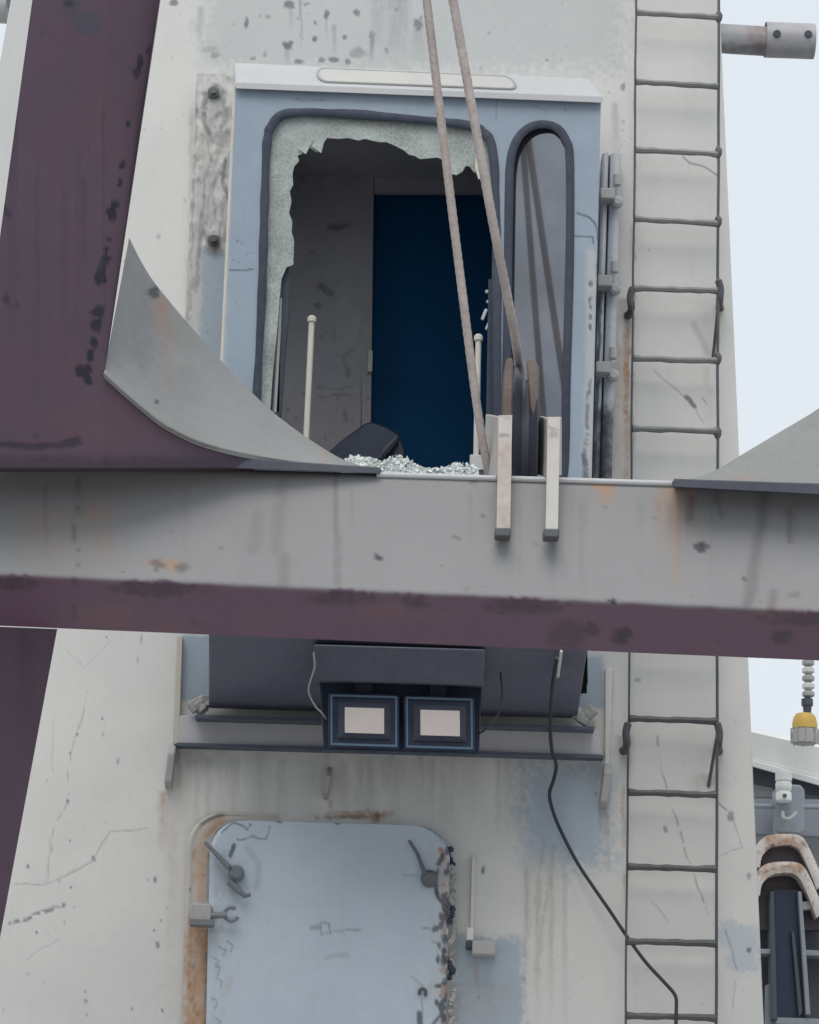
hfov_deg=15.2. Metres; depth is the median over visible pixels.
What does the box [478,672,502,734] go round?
lamp wire
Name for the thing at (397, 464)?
crushed glass
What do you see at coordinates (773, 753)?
deckhouse
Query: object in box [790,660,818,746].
deck lantern
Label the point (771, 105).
sky
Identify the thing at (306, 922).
door
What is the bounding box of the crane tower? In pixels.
[0,0,763,1023]
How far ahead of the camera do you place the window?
18.14 m
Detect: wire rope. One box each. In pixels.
[422,0,489,474]
[448,0,524,378]
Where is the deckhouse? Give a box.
[751,727,818,867]
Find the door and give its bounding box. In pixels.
[190,821,449,1023]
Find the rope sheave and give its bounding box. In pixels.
[485,358,561,541]
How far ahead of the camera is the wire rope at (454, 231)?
10.92 m
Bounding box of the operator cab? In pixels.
[185,63,622,755]
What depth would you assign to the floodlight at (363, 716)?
12.24 m
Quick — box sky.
[0,0,818,734]
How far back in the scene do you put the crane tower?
12.85 m
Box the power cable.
[548,656,677,1023]
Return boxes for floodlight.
[328,683,398,748]
[403,685,474,751]
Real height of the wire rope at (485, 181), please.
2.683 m
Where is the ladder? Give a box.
[619,0,723,1023]
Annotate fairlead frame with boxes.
[754,771,818,1023]
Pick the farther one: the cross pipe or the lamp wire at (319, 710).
the cross pipe
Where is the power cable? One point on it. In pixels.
(634, 947)
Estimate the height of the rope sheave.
0.768 m
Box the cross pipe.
[0,0,816,58]
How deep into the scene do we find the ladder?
13.17 m
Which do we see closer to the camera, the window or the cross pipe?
the cross pipe
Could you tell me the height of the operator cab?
3.265 m
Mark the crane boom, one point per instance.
(150, 444)
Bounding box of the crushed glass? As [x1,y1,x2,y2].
[341,454,479,474]
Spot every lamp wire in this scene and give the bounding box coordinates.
[308,653,326,718]
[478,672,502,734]
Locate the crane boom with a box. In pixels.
[0,0,818,934]
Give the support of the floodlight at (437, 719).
attached to the operator cab
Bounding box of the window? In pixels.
[753,784,772,796]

